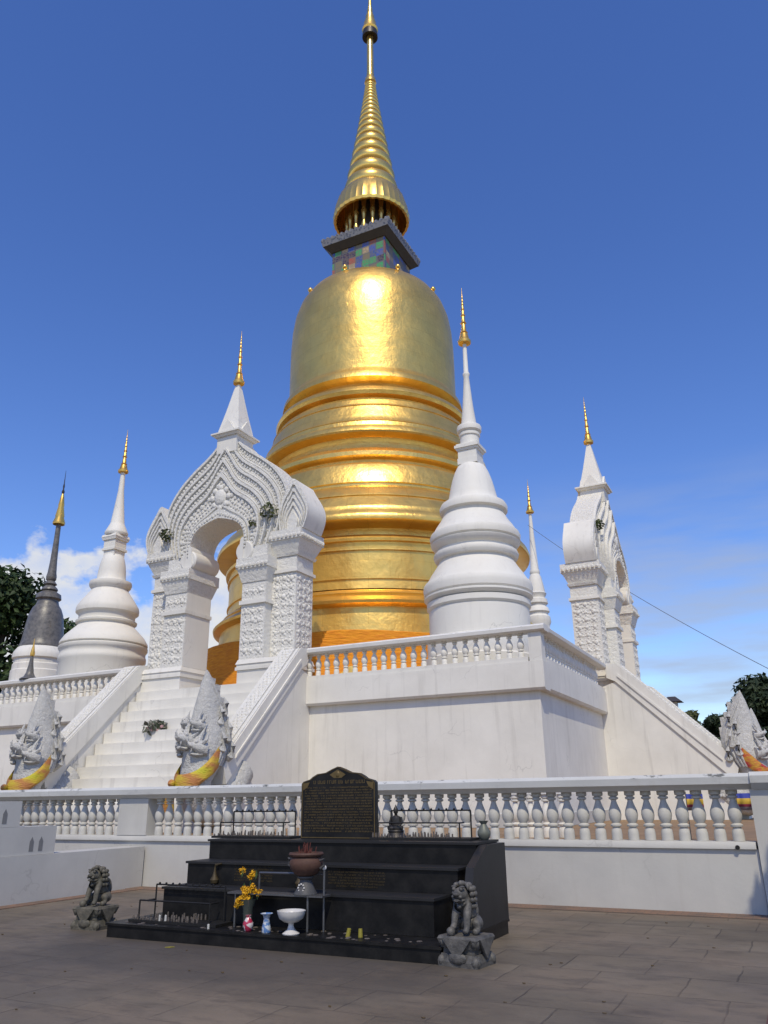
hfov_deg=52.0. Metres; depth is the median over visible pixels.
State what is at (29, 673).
dark finial
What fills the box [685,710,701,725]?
broadleaf tree
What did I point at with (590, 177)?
sky
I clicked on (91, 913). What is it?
guardian lion
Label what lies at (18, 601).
broadleaf tree
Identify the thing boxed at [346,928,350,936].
yellow candle
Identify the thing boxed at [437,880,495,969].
guardian lion
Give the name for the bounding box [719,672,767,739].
broadleaf tree
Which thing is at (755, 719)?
naga statue
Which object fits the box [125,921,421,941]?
wax drips
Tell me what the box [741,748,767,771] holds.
cloth sash
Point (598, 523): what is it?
wall weed
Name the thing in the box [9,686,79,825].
naga statue
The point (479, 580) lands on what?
corner stupa
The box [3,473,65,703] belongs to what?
dark stupa
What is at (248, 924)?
pink vase
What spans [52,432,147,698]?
corner stupa
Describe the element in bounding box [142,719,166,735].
potted plant
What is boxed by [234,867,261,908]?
yellow bouquet
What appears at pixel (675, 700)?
garden lamp
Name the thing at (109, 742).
staircase
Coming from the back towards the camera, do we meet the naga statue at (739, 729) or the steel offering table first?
the naga statue at (739, 729)
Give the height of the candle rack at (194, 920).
0.450 m
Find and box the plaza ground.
[0,890,767,1023]
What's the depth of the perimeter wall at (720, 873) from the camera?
12.74 m
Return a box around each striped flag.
[685,792,703,839]
[736,793,751,809]
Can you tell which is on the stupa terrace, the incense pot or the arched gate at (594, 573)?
the arched gate at (594, 573)
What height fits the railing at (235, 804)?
0.831 m
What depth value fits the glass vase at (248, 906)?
9.49 m
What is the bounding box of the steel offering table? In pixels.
[227,865,330,931]
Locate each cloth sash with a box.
[0,756,50,789]
[163,746,219,811]
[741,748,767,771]
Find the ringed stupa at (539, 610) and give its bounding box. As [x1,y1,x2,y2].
[526,481,550,627]
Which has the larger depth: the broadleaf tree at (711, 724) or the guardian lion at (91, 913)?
the broadleaf tree at (711, 724)
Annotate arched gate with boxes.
[140,333,325,691]
[560,397,640,686]
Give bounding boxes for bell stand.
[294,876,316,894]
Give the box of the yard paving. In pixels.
[78,818,757,845]
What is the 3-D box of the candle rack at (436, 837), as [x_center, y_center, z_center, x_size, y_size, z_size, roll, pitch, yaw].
[0.523,4.141,10.459,1.440,0.390,0.340,-10,-22,25]
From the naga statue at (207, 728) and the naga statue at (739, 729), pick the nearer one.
the naga statue at (207, 728)
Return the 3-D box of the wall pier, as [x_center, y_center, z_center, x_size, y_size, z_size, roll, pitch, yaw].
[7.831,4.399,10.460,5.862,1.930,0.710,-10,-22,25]
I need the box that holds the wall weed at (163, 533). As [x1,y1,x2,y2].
[158,528,172,542]
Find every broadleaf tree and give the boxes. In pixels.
[0,564,76,692]
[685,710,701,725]
[701,712,723,740]
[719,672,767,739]
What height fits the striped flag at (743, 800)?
0.800 m
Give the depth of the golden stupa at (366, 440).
33.72 m
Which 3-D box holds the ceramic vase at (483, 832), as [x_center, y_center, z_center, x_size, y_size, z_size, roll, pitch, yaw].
[1.296,4.132,10.226,0.170,0.230,0.170,-10,-22,25]
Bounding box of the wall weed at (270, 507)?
[260,502,278,517]
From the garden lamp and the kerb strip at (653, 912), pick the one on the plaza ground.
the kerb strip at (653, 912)
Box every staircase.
[41,648,309,832]
[602,664,753,819]
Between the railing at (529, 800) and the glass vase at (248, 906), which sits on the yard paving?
the railing at (529, 800)
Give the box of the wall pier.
[735,771,767,903]
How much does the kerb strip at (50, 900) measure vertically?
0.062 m
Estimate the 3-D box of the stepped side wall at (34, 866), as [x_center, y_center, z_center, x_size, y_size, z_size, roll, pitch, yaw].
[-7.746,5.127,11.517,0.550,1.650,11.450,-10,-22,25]
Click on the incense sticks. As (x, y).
(305, 849)
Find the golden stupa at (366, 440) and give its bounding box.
[213,0,532,683]
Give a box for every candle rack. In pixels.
[128,882,232,927]
[211,809,300,838]
[369,808,479,840]
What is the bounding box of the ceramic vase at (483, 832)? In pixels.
[477,821,490,839]
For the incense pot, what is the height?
0.258 m
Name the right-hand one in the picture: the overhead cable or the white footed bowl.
the overhead cable
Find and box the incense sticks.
[298,842,316,852]
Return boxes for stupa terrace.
[0,623,610,827]
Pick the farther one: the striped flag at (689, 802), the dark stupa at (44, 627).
the dark stupa at (44, 627)
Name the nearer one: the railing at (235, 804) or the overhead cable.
the railing at (235, 804)
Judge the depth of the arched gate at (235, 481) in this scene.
26.03 m
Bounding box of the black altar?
[105,838,509,964]
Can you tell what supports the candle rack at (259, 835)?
on the black altar
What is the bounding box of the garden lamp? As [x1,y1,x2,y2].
[667,696,683,706]
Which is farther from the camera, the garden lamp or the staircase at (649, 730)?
the garden lamp
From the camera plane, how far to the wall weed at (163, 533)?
27.37 m
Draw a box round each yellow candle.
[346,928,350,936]
[358,928,362,937]
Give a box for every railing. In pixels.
[221,796,300,834]
[510,792,575,837]
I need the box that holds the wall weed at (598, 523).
[595,519,604,530]
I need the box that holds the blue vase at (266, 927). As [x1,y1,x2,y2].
[260,912,272,932]
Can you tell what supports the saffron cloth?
attached to the golden stupa at (366, 440)
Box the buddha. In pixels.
[386,805,405,836]
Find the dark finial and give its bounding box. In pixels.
[19,639,35,678]
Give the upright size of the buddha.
0.439 m
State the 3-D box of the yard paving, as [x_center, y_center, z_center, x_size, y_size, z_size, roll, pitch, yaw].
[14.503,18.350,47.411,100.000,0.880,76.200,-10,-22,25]
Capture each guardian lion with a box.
[70,865,118,930]
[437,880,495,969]
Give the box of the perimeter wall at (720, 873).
[0,773,767,914]
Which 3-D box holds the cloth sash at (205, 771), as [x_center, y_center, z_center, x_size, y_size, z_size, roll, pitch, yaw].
[-4.543,6.397,18.947,1.090,1.802,1.253,-16,-25,36]
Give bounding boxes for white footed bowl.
[277,909,305,935]
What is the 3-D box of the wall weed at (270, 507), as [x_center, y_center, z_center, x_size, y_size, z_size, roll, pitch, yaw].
[-3.731,-0.012,25.644,0.596,0.641,0.672,-10,-22,25]
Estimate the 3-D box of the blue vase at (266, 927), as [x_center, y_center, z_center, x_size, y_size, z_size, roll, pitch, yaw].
[-1.370,4.790,9.184,0.150,0.202,0.150,-10,-22,25]
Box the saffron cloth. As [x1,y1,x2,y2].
[207,629,429,684]
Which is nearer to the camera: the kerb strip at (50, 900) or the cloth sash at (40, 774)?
the kerb strip at (50, 900)
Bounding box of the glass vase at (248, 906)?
[240,898,256,927]
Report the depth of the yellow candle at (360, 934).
8.75 m
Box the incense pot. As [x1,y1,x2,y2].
[288,851,324,876]
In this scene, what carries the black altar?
on the plaza ground
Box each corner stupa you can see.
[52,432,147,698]
[423,288,532,665]
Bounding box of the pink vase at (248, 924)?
[243,915,252,931]
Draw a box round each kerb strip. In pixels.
[0,889,138,909]
[125,886,767,919]
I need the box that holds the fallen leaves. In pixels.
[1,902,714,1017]
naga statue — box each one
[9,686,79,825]
[175,670,252,827]
[719,690,767,815]
[750,708,767,760]
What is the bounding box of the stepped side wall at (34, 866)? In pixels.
[0,801,144,905]
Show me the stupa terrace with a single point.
(540, 710)
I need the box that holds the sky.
[0,0,767,723]
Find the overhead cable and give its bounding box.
[528,525,767,668]
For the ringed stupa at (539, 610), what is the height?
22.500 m
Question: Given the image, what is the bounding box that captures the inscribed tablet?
[301,767,377,838]

